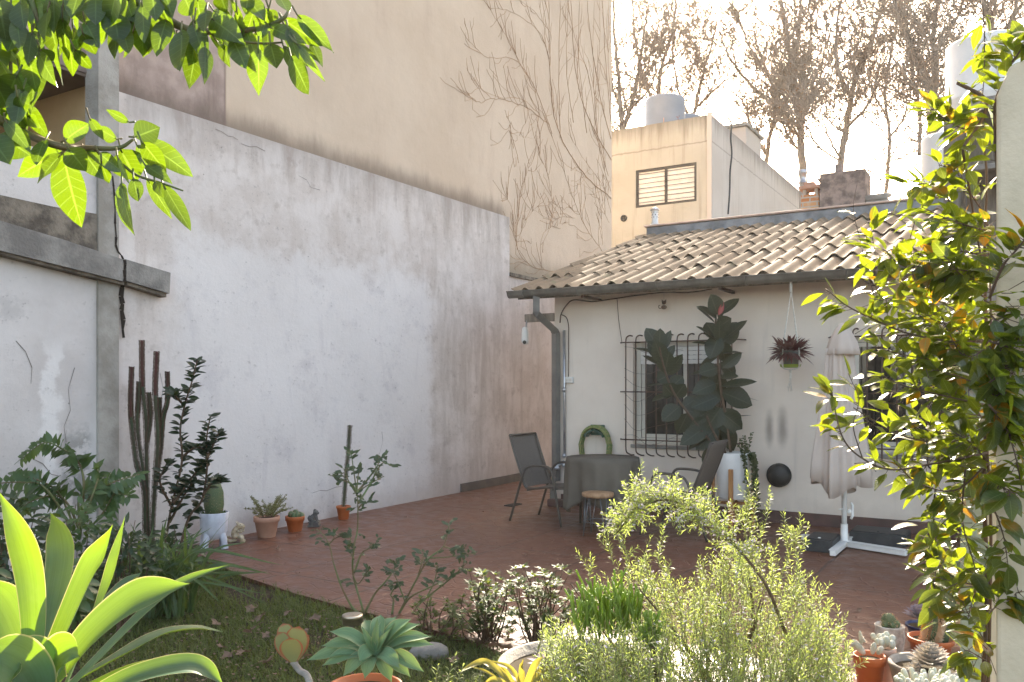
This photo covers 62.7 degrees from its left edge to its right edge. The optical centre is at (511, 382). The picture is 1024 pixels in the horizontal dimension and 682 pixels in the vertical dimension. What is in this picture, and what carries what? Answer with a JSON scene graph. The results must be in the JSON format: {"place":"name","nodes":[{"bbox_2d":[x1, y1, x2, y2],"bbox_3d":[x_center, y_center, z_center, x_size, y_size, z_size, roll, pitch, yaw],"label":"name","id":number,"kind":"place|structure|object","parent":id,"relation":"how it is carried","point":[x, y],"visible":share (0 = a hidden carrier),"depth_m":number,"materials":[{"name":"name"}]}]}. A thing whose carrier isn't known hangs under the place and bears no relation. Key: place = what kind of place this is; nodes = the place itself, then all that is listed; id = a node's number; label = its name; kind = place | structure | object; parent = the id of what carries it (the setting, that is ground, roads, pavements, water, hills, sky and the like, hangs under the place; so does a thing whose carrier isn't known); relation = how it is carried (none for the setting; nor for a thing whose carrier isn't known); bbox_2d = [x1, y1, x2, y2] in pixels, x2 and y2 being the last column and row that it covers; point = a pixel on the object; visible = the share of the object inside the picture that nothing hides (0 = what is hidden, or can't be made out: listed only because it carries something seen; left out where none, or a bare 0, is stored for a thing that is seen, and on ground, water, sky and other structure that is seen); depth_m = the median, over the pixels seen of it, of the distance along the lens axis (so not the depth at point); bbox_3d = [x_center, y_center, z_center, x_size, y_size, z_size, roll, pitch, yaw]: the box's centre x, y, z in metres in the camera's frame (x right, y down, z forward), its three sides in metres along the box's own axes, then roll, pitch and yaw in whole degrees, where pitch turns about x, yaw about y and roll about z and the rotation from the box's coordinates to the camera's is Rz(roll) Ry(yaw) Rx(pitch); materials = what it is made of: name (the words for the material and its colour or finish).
{"place":"outdoors","nodes":[
{"label":"outdoors","id":0,"kind":"place"},
{"bbox_2d":[61,552,505,681],"bbox_3d":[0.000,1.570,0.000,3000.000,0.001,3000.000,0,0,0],"label":"ground","id":1,"kind":"structure","parent":0,"point":[76,670],"depth_m":5.08,"materials":[{"name":"green plant"}]},
{"bbox_2d":[0,483,49,581],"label":"leafy shrub","id":2,"kind":"object","parent":1,"relation":"on","point":[42,527],"visible":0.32,"depth_m":4.40,"materials":[{"name":"green plant"}]},
{"bbox_2d":[0,553,99,632],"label":"leafy shrub","id":3,"kind":"object","parent":1,"relation":"on","point":[89,597],"visible":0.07,"depth_m":3.99,"materials":[{"name":"green plant"}]},
{"bbox_2d":[0,431,150,537],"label":"lobed leaf plant","id":4,"kind":"object","parent":1,"relation":"on","point":[99,489],"visible":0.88,"depth_m":6.08,"materials":[{"name":"green plant"}]},
{"bbox_2d":[30,496,122,626],"bbox_3d":[-2.811,1.156,5.418,0.649,0.833,0.507,0,0,0],"label":"leafy shrub","id":5,"kind":"object","parent":1,"relation":"on","point":[84,518],"visible":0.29,"depth_m":5.41,"materials":[{"name":"green plant"}]},
{"bbox_2d":[0,35,170,571],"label":"side wall","id":6,"kind":"structure","parent":1,"relation":"on","point":[63,276],"depth_m":6.91,"materials":[{"name":"white paint"}]},
{"bbox_2d":[0,493,226,681],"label":"agave","id":7,"kind":"object","parent":1,"relation":"on","point":[39,604],"visible":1,"depth_m":1.42,"materials":[{"name":"green plant"}]},
{"bbox_2d":[83,512,168,631],"bbox_3d":[-2.393,1.192,5.199,0.551,0.760,0.406,0,0,0],"label":"leafy shrub","id":8,"kind":"object","parent":1,"relation":"on","point":[130,544],"visible":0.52,"depth_m":5.18,"materials":[{"name":"green plant"}]},
{"bbox_2d":[127,340,170,561],"bbox_3d":[-3.114,0.592,7.196,0.358,1.924,0.153,0,0,0],"label":"columnar cactus","id":9,"kind":"object","parent":1,"relation":"on","point":[158,412],"visible":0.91,"depth_m":7.20,"materials":[{"name":"green plant"}]},
{"bbox_2d":[0,0,333,234],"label":"broadleaf tree","id":10,"kind":"object","parent":1,"relation":"on","point":[27,69],"visible":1,"depth_m":1.28,"materials":[{"name":"green plant"}]},
{"bbox_2d":[134,528,205,568],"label":"leafy shrub","id":11,"kind":"object","parent":1,"relation":"on","point":[171,541],"visible":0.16,"depth_m":6.23,"materials":[{"name":"green plant"}]},
{"bbox_2d":[96,518,279,618],"bbox_3d":[-2.236,1.205,5.655,1.423,0.674,0.873,0,0,0],"label":"strap leaf clump","id":12,"kind":"object","parent":1,"relation":"on","point":[178,599],"visible":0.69,"depth_m":5.57,"materials":[{"name":"green plant"}]},
{"bbox_2d":[151,356,231,553],"bbox_3d":[-2.624,0.641,6.896,0.667,1.724,0.262,0,0,0],"label":"laurel shrub","id":13,"kind":"object","parent":1,"relation":"on","point":[207,449],"visible":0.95,"depth_m":6.90,"materials":[{"name":"green plant"}]},
{"bbox_2d":[211,615,220,624],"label":"dry leaf","id":14,"kind":"object","parent":1,"relation":"on","point":[214,621],"visible":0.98,"depth_m":5.32,"materials":[{"name":"brown plant"}]},
{"bbox_2d":[222,650,240,656],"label":"dry leaf","id":15,"kind":"object","parent":1,"relation":"on","point":[227,654],"visible":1,"depth_m":4.70,"materials":[{"name":"brown plant"}]},
{"bbox_2d":[235,648,249,654],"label":"dry leaf","id":16,"kind":"object","parent":1,"relation":"on","point":[240,651],"visible":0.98,"depth_m":4.74,"materials":[{"name":"brown plant"}]},
{"bbox_2d":[245,600,255,611],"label":"dry leaf","id":17,"kind":"object","parent":1,"relation":"on","point":[251,607],"visible":0.96,"depth_m":5.65,"materials":[{"name":"brown plant"}]},
{"bbox_2d":[242,622,263,632],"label":"dry leaf","id":18,"kind":"object","parent":1,"relation":"on","point":[247,630],"visible":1,"depth_m":5.17,"materials":[{"name":"brown plant"}]},
{"bbox_2d":[254,612,265,622],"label":"dry leaf","id":19,"kind":"object","parent":1,"relation":"on","point":[258,617],"visible":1,"depth_m":5.44,"materials":[{"name":"brown plant"}]},
{"bbox_2d":[258,655,273,663],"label":"dry leaf","id":20,"kind":"object","parent":1,"relation":"on","point":[268,659],"visible":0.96,"depth_m":4.60,"materials":[{"name":"brown plant"}]},
{"bbox_2d":[261,631,275,637],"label":"dry leaf","id":21,"kind":"object","parent":1,"relation":"on","point":[266,634],"visible":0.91,"depth_m":5.07,"materials":[{"name":"brown plant"}]},
{"bbox_2d":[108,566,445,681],"bbox_3d":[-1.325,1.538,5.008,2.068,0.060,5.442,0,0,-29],"label":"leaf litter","id":22,"kind":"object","parent":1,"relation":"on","point":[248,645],"visible":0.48,"depth_m":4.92,"materials":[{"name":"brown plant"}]},
{"bbox_2d":[274,623,312,681],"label":"paddle plant","id":23,"kind":"object","parent":1,"relation":"on","point":[291,643],"visible":1,"depth_m":3.77,"materials":[{"name":"green plant"}]},
{"bbox_2d":[0,0,611,277],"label":"apartment building","id":24,"kind":"structure","parent":1,"relation":"on","point":[384,99],"depth_m":11.78,"materials":[{"name":"beige paint"}]},
{"bbox_2d":[449,0,611,273],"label":"bare creeper","id":25,"kind":"object","parent":24,"relation":"attached to","point":[545,156],"visible":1,"depth_m":14.40,"materials":[{"name":"brown plant"}]},
{"bbox_2d":[309,610,324,620],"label":"dry leaf","id":26,"kind":"object","parent":1,"relation":"on","point":[315,616],"visible":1,"depth_m":5.43,"materials":[{"name":"brown plant"}]},
{"bbox_2d":[119,92,554,558],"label":"garden wall","id":27,"kind":"structure","parent":1,"relation":"on","point":[310,307],"depth_m":9.44,"materials":[{"name":"white paint"}]},
{"bbox_2d":[342,612,362,672],"bbox_3d":[-0.846,1.384,4.464,0.110,0.312,0.110,0,0,0],"label":"solar lamp","id":28,"kind":"object","parent":1,"relation":"on","point":[351,619],"visible":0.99,"depth_m":4.42,"materials":[{"name":"metal"}]},
{"bbox_2d":[309,446,405,614],"bbox_3d":[-1.036,0.996,5.633,0.644,1.132,0.202,0,0,0],"label":"rose bush","id":29,"kind":"object","parent":1,"relation":"on","point":[356,490],"visible":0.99,"depth_m":5.64,"materials":[{"name":"green plant"}]},
{"bbox_2d":[305,615,433,681],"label":"potted agave","id":30,"kind":"object","parent":1,"relation":"on","point":[380,641],"visible":1,"depth_m":3.60,"materials":[{"name":"green plant"}]},
{"bbox_2d":[409,642,448,660],"bbox_3d":[-0.473,1.530,4.785,0.229,0.103,0.156,0,0,0],"label":"rock","id":31,"kind":"object","parent":1,"relation":"on","point":[437,650],"visible":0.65,"depth_m":4.73,"materials":[{"name":"stone"}]},
{"bbox_2d":[409,593,469,641],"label":"azalea shrub","id":32,"kind":"object","parent":1,"relation":"on","point":[451,614],"visible":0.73,"depth_m":5.12,"materials":[{"name":"green plant"}]},
{"bbox_2d":[445,653,469,661],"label":"dry leaf","id":33,"kind":"object","parent":1,"relation":"on","point":[452,658],"visible":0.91,"depth_m":4.61,"materials":[{"name":"brown plant"}]},
{"bbox_2d":[459,657,557,681],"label":"strap succulent","id":34,"kind":"object","parent":1,"relation":"on","point":[532,675],"visible":0.96,"depth_m":3.21,"materials":[{"name":"yellow plant"}]},
{"bbox_2d":[505,562,580,642],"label":"azalea shrub","id":35,"kind":"object","parent":1,"relation":"on","point":[533,608],"visible":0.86,"depth_m":4.86,"materials":[{"name":"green plant"}]},
{"bbox_2d":[497,639,661,681],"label":"stone bowl","id":36,"kind":"object","parent":1,"relation":"on","point":[513,657],"visible":0.16,"depth_m":3.86,"materials":[{"name":"stone"}]},
{"bbox_2d":[527,644,572,677],"bbox_3d":[0.185,1.205,3.619,0.248,0.130,0.248,0,0,0],"label":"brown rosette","id":37,"kind":"object","parent":36,"relation":"in","point":[533,659],"visible":0.06,"depth_m":3.64,"materials":[{"name":"plant"}]},
{"bbox_2d":[564,569,647,641],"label":"pencil succulent","id":38,"kind":"object","parent":36,"relation":"in","point":[587,607],"visible":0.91,"depth_m":3.61,"materials":[{"name":"green plant"}]},
{"bbox_2d":[636,609,665,679],"bbox_3d":[0.563,1.102,3.399,0.110,0.382,0.115,0,0,17],"label":"finger jade","id":39,"kind":"object","parent":36,"relation":"in","point":[643,630],"visible":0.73,"depth_m":3.39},
{"bbox_2d":[428,461,869,681],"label":"shrub","id":40,"kind":"object","parent":1,"relation":"on","point":[581,668],"visible":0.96,"depth_m":3.54,"materials":[{"name":"green plant"}]},
{"bbox_2d":[613,0,725,118],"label":"plane tree","id":41,"kind":"object","parent":1,"relation":"on","point":[674,17],"visible":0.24,"depth_m":39.11,"materials":[{"name":"brown plant"}]},
{"bbox_2d":[620,0,762,123],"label":"plane tree","id":42,"kind":"object","parent":1,"relation":"on","point":[691,69],"visible":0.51,"depth_m":37.42,"materials":[{"name":"brown plant"}]},
{"bbox_2d":[674,0,860,180],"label":"plane tree","id":43,"kind":"object","parent":1,"relation":"on","point":[735,13],"visible":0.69,"depth_m":33.29,"materials":[{"name":"brown plant"}]},
{"bbox_2d":[688,8,860,162],"bbox_3d":[11.348,-7.439,35.666,7.711,18.025,7.570,0,0,0],"label":"plane tree","id":44,"kind":"object","parent":1,"relation":"on","point":[766,151],"visible":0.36,"depth_m":35.47,"materials":[{"name":"brown plant"}]},
{"bbox_2d":[763,0,954,169],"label":"plane tree","id":45,"kind":"object","parent":1,"relation":"on","point":[862,55],"visible":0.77,"depth_m":30.49,"materials":[{"name":"brown plant"}]},
{"bbox_2d":[830,0,941,192],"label":"plane tree","id":46,"kind":"object","parent":1,"relation":"on","point":[888,153],"visible":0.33,"depth_m":36.63,"materials":[{"name":"brown plant"}]},
{"bbox_2d":[816,0,1023,155],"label":"plane tree","id":47,"kind":"object","parent":1,"relation":"on","point":[931,62],"visible":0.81,"depth_m":27.26,"materials":[{"name":"brown plant"}]},
{"bbox_2d":[943,95,995,302],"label":"neighbour shed","id":48,"kind":"structure","parent":1,"relation":"on","point":[960,201],"depth_m":7.95,"materials":[{"name":"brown wood"}]},
{"bbox_2d":[945,30,1023,109],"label":"water tank","id":49,"kind":"object","parent":48,"relation":"on","point":[958,57],"visible":0.34,"depth_m":13.51,"materials":[{"name":"white plastic"}]},
{"bbox_2d":[927,0,1023,30],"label":"plane tree","id":50,"kind":"object","parent":1,"relation":"on","point":[995,10],"visible":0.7,"depth_m":26.74,"materials":[{"name":"brown plant"}]},
{"bbox_2d":[996,61,1023,681],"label":"concrete post","id":51,"kind":"object","parent":1,"relation":"on","point":[1010,198],"visible":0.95,"depth_m":2.18,"materials":[{"name":"grey concrete"}]},
{"bbox_2d":[801,0,1023,681],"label":"climbing vine","id":52,"kind":"object","parent":51,"relation":"attached to","point":[963,384],"visible":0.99,"depth_m":2.41,"materials":[{"name":"green plant"}]},
{"bbox_2d":[187,477,959,681],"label":"terrace","id":53,"kind":"structure","parent":0,"point":[874,585],"depth_m":7.32,"materials":[{"name":"red tile"}]},
{"bbox_2d":[199,482,228,549],"bbox_3d":[-2.777,1.222,7.834,0.267,0.643,0.261,0,0,-19],"label":"footed planter","id":54,"kind":"object","parent":53,"relation":"on","point":[214,517],"visible":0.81,"depth_m":7.76,"materials":[{"name":"white ceramic"}]},
{"bbox_2d":[227,522,245,542],"bbox_3d":[-2.667,1.446,8.122,0.191,0.213,0.104,0,0,0],"label":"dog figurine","id":55,"kind":"object","parent":53,"relation":"on","point":[235,534],"visible":0.94,"depth_m":8.10,"materials":[{"name":"beige stone"}]},
{"bbox_2d":[243,494,292,537],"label":"potted plant","id":56,"kind":"object","parent":53,"relation":"on","point":[266,524],"visible":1,"depth_m":8.34,"materials":[{"name":"green plant"}]},
{"bbox_2d":[285,509,304,531],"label":"potted cactus","id":57,"kind":"object","parent":53,"relation":"on","point":[294,519],"visible":1,"depth_m":8.67,"materials":[{"name":"orange ceramic"}]},
{"bbox_2d":[307,509,320,526],"bbox_3d":[-2.120,1.445,8.995,0.132,0.190,0.090,0,0,0],"label":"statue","id":58,"kind":"object","parent":53,"relation":"on","point":[312,518],"visible":1,"depth_m":8.97,"materials":[{"name":"grey stone"}]},
{"bbox_2d":[336,425,352,519],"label":"potted cactus","id":59,"kind":"object","parent":53,"relation":"on","point":[343,512],"visible":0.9,"depth_m":9.48,"materials":[{"name":"orange plant"}]},
{"bbox_2d":[380,518,477,613],"bbox_3d":[-0.558,1.237,5.579,0.658,0.658,0.184,0,0,0],"label":"rose bush","id":60,"kind":"object","parent":53,"relation":"on","point":[460,550],"visible":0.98,"depth_m":5.59,"materials":[{"name":"green plant"}]},
{"bbox_2d":[452,567,518,643],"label":"azalea shrub","id":61,"kind":"object","parent":53,"relation":"on","point":[487,614],"visible":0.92,"depth_m":4.98,"materials":[{"name":"green plant"}]},
{"bbox_2d":[504,503,521,506],"bbox_3d":[0.013,1.532,10.559,0.120,0.016,0.240,0,0,31],"label":"drain grate","id":62,"kind":"object","parent":53,"relation":"in","point":[511,505],"visible":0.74,"depth_m":10.51,"materials":[{"name":"black plastic"}]},
{"bbox_2d":[509,432,589,526],"bbox_3d":[0.402,1.060,9.392,0.767,0.969,0.567,0,0,38],"label":"patio chair","id":63,"kind":"object","parent":53,"relation":"on","point":[529,459],"visible":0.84,"depth_m":9.52,"materials":[{"name":"grey metal"}]},
{"bbox_2d":[547,498,562,506],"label":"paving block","id":64,"kind":"structure","parent":53,"relation":"on","point":[551,502],"depth_m":10.43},
{"bbox_2d":[582,490,613,535],"bbox_3d":[0.865,1.318,8.448,0.321,0.433,0.326,0,0,0],"label":"stool","id":65,"kind":"object","parent":53,"relation":"on","point":[597,494],"visible":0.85,"depth_m":8.38,"materials":[{"name":"brown wood"}]},
{"bbox_2d":[579,499,626,523],"bbox_3d":[0.970,1.172,9.000,0.750,0.737,0.750,0,0,0],"label":"garden table","id":66,"kind":"object","parent":53,"relation":"on","point":[580,512],"visible":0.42,"depth_m":9.21,"materials":[{"name":"grey metal"}]},
{"bbox_2d":[563,454,641,516],"bbox_3d":[0.976,1.085,9.000,0.861,0.579,0.838,0,0,0],"label":"tablecloth","id":67,"kind":"object","parent":66,"relation":"on","point":[591,472],"visible":0.84,"depth_m":8.67,"materials":[{"name":"grey fabric"}]},
{"bbox_2d":[639,439,727,541],"bbox_3d":[1.755,1.060,8.534,0.767,0.969,0.567,0,0,33],"label":"patio chair","id":68,"kind":"object","parent":53,"relation":"on","point":[707,471],"visible":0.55,"depth_m":8.36,"materials":[{"name":"fabric"}]},
{"bbox_2d":[712,469,754,529],"bbox_3d":[2.370,1.225,9.020,0.346,0.630,0.346,0,0,-24],"label":"plant stand","id":69,"kind":"object","parent":53,"relation":"on","point":[730,485],"visible":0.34,"depth_m":8.92,"materials":[{"name":"brown wood"}]},
{"bbox_2d":[633,294,761,514],"bbox_3d":[1.984,0.229,8.982,1.375,2.335,0.442,0,0,0],"label":"rubber plant","id":70,"kind":"object","parent":69,"relation":"on","point":[702,422],"visible":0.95,"depth_m":8.95,"materials":[{"name":"green plant"}]},
{"bbox_2d":[506,193,966,537],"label":"white house","id":71,"kind":"structure","parent":53,"relation":"on","point":[608,311],"depth_m":9.85,"materials":[{"name":"beige paint"}]},
{"bbox_2d":[521,313,554,344],"bbox_3d":[0.336,-0.686,10.811,0.450,0.400,0.180,0,0,31],"label":"security camera","id":72,"kind":"object","parent":71,"relation":"attached to","point":[525,330],"visible":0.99,"depth_m":10.84,"materials":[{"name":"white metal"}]},
{"bbox_2d":[578,425,612,453],"bbox_3d":[1.027,0.892,10.325,0.438,0.750,0.134,0,0,31],"label":"hose reel","id":73,"kind":"object","parent":71,"relation":"attached to","point":[602,431],"visible":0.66,"depth_m":10.29,"materials":[{"name":"green plastic"}]},
{"bbox_2d":[650,207,659,224],"bbox_3d":[2.394,-2.781,14.089,0.170,0.312,0.167,0,0,0],"label":"vent pipe","id":74,"kind":"object","parent":71,"relation":"on","point":[654,212],"visible":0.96,"depth_m":14.04,"materials":[{"name":"white metal"}]},
{"bbox_2d":[658,300,666,308],"bbox_3d":[1.765,-0.960,9.863,0.078,0.205,0.076,0,0,-13],"label":"cat charm","id":75,"kind":"object","parent":71,"relation":"hanging from","point":[663,306],"visible":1,"depth_m":9.85,"materials":[{"name":"metal"}]},
{"bbox_2d":[631,341,730,450],"bbox_3d":[2.017,0.148,9.910,1.250,1.274,0.210,0,0,31],"label":"window frame","id":76,"kind":"structure","parent":71,"relation":"in","point":[692,347],"depth_m":10.10,"materials":[{"name":"beige metal"}]},
{"bbox_2d":[766,282,813,391],"bbox_3d":[2.887,-0.482,8.716,0.496,1.151,0.540,0,0,42],"label":"hanging planter","id":77,"kind":"object","parent":71,"relation":"hanging from","point":[790,352],"visible":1,"depth_m":8.64,"materials":[{"name":"fabric"}]},
{"bbox_2d":[798,169,806,208],"bbox_3d":[4.812,-2.925,13.923,0.150,1.220,0.150,0,0,0],"label":"flue pipe","id":78,"kind":"object","parent":71,"relation":"on","point":[802,173],"visible":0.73,"depth_m":13.88,"materials":[{"name":"silver metal"}]},
{"bbox_2d":[798,182,819,208],"bbox_3d":[4.833,-2.766,13.559,0.351,0.901,0.380,0,0,31],"label":"brick chimney","id":79,"kind":"object","parent":71,"relation":"on","point":[808,200],"visible":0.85,"depth_m":13.44,"materials":[{"name":"brick"}]},
{"bbox_2d":[817,164,870,206],"bbox_3d":[5.281,-2.886,13.370,0.698,1.142,0.600,0,0,31],"label":"masonry stack","id":80,"kind":"object","parent":71,"relation":"on","point":[838,186],"visible":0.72,"depth_m":13.14,"materials":[{"name":"grey concrete"}]},
{"bbox_2d":[855,336,955,460],"bbox_3d":[4.070,0.148,8.666,1.200,1.274,0.210,0,0,31],"label":"window","id":81,"kind":"structure","parent":71,"relation":"in","point":[860,360],"depth_m":8.82,"materials":[{"name":"glass"}]},
{"bbox_2d":[921,131,966,194],"bbox_3d":[6.533,-3.004,12.606,0.729,1.477,0.739,0,0,0],"label":"water tank","id":82,"kind":"object","parent":71,"relation":"on","point":[929,164],"visible":0.17,"depth_m":12.48,"materials":[{"name":"white plastic"}]},
{"bbox_2d":[804,532,839,552],"bbox_3d":[2.876,1.473,7.792,0.250,0.126,0.400,0,0,31],"label":"base weight","id":83,"kind":"object","parent":53,"relation":"on","point":[823,542],"visible":0.78,"depth_m":7.65,"materials":[{"name":"stone"}]},
{"bbox_2d":[801,323,907,555],"bbox_3d":[3.134,0.484,7.817,0.738,2.088,0.848,0,0,0],"label":"closed parasol","id":84,"kind":"object","parent":53,"relation":"on","point":[832,475],"visible":0.84,"depth_m":7.74,"materials":[{"name":"white fabric"}]},
{"bbox_2d":[850,631,885,681],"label":"potted cactus","id":85,"kind":"object","parent":53,"relation":"on","point":[872,670],"visible":0.98,"depth_m":4.07,"materials":[{"name":"orange ceramic"}]},
{"bbox_2d":[849,525,910,547],"bbox_3d":[3.546,1.473,8.101,0.500,0.126,0.380,0,0,31],"label":"base weight","id":86,"kind":"object","parent":53,"relation":"on","point":[884,536],"visible":0.91,"depth_m":7.97,"materials":[{"name":"stone"}]},
{"bbox_2d":[869,631,896,681],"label":"potted cactus","id":87,"kind":"object","parent":53,"relation":"on","point":[886,640],"visible":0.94,"depth_m":4.17,"materials":[{"name":"plant"}]},
{"bbox_2d":[874,612,904,652],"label":"potted cactus","id":88,"kind":"object","parent":53,"relation":"on","point":[888,622],"visible":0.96,"depth_m":4.72,"materials":[{"name":"white ceramic"}]},
{"bbox_2d":[903,603,922,631],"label":"potted succulent","id":89,"kind":"object","parent":53,"relation":"on","point":[914,611],"visible":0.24,"depth_m":4.94,"materials":[{"name":"purple plant"}]},
{"bbox_2d":[887,641,957,681],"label":"potted succulent","id":90,"kind":"object","parent":53,"relation":"on","point":[927,656],"visible":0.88,"depth_m":3.99,"materials":[{"name":"white plant"}]},
{"bbox_2d":[893,667,959,681],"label":"potted succulent","id":91,"kind":"object","parent":53,"relation":"on","point":[923,676],"visible":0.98,"depth_m":3.62,"materials":[{"name":"plant"}]},
{"bbox_2d":[907,559,959,655],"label":"potted cactus","id":92,"kind":"object","parent":53,"relation":"on","point":[937,634],"visible":0.33,"depth_m":4.44,"materials":[{"name":"orange ceramic"}]},
{"bbox_2d":[960,296,995,681],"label":"lichen post","id":93,"kind":"object","parent":53,"relation":"on","point":[967,521],"visible":0.06,"depth_m":2.87,"materials":[{"name":"concrete"}]},
{"bbox_2d":[933,492,965,509],"bbox_3d":[1.491,0.407,2.862,0.081,0.058,0.070,0,0,0],"label":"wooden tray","id":94,"kind":"object","parent":93,"relation":"attached to","point":[964,502],"visible":0.12,"depth_m":2.83,"materials":[{"name":"brown wood"}]},
{"bbox_2d":[612,0,726,130],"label":"plane tree","id":95,"kind":"object","parent":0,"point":[634,96],"visible":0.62,"depth_m":35.07,"materials":[{"name":"brown plant"}]},
{"bbox_2d":[685,113,698,118],"bbox_3d":[5.657,-7.622,27.196,0.870,2.060,0.878,0,0,0],"label":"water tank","id":96,"kind":"object","parent":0,"point":[689,115],"visible":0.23,"depth_m":26.79,"materials":[{"name":"white plastic"}]},
{"bbox_2d":[612,112,798,247],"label":"house","id":97,"kind":"structure","parent":0,"point":[709,165],"depth_m":23.47,"materials":[{"name":"painted plaster"},{"name":"concrete"},{"name":"metal"}]},
{"bbox_2d":[645,93,684,124],"bbox_3d":[4.641,-7.622,25.500,1.214,2.060,1.215,0,0,0],"label":"water tank","id":98,"kind":"object","parent":97,"relation":"on","point":[663,107],"visible":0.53,"depth_m":24.98,"materials":[{"name":"plastic"}]},
{"bbox_2d":[636,162,696,207],"bbox_3d":[4.241,-5.418,23.146,1.756,1.052,0.073,0,0,31],"label":"window","id":99,"kind":"structure","parent":97,"relation":"in","point":[676,185],"depth_m":23.12,"materials":[{"name":"beige plastic"}]},
{"bbox_2d":[612,0,1023,199],"label":"sky","id":100,"kind":"structure","parent":0,"point":[785,160],"materials":[{"name":"white"}]},
{"bbox_2d":[865,192,891,201],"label":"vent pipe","id":101,"kind":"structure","parent":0,"point":[877,197],"depth_m":12.90,"materials":[{"name":"grey metal"}]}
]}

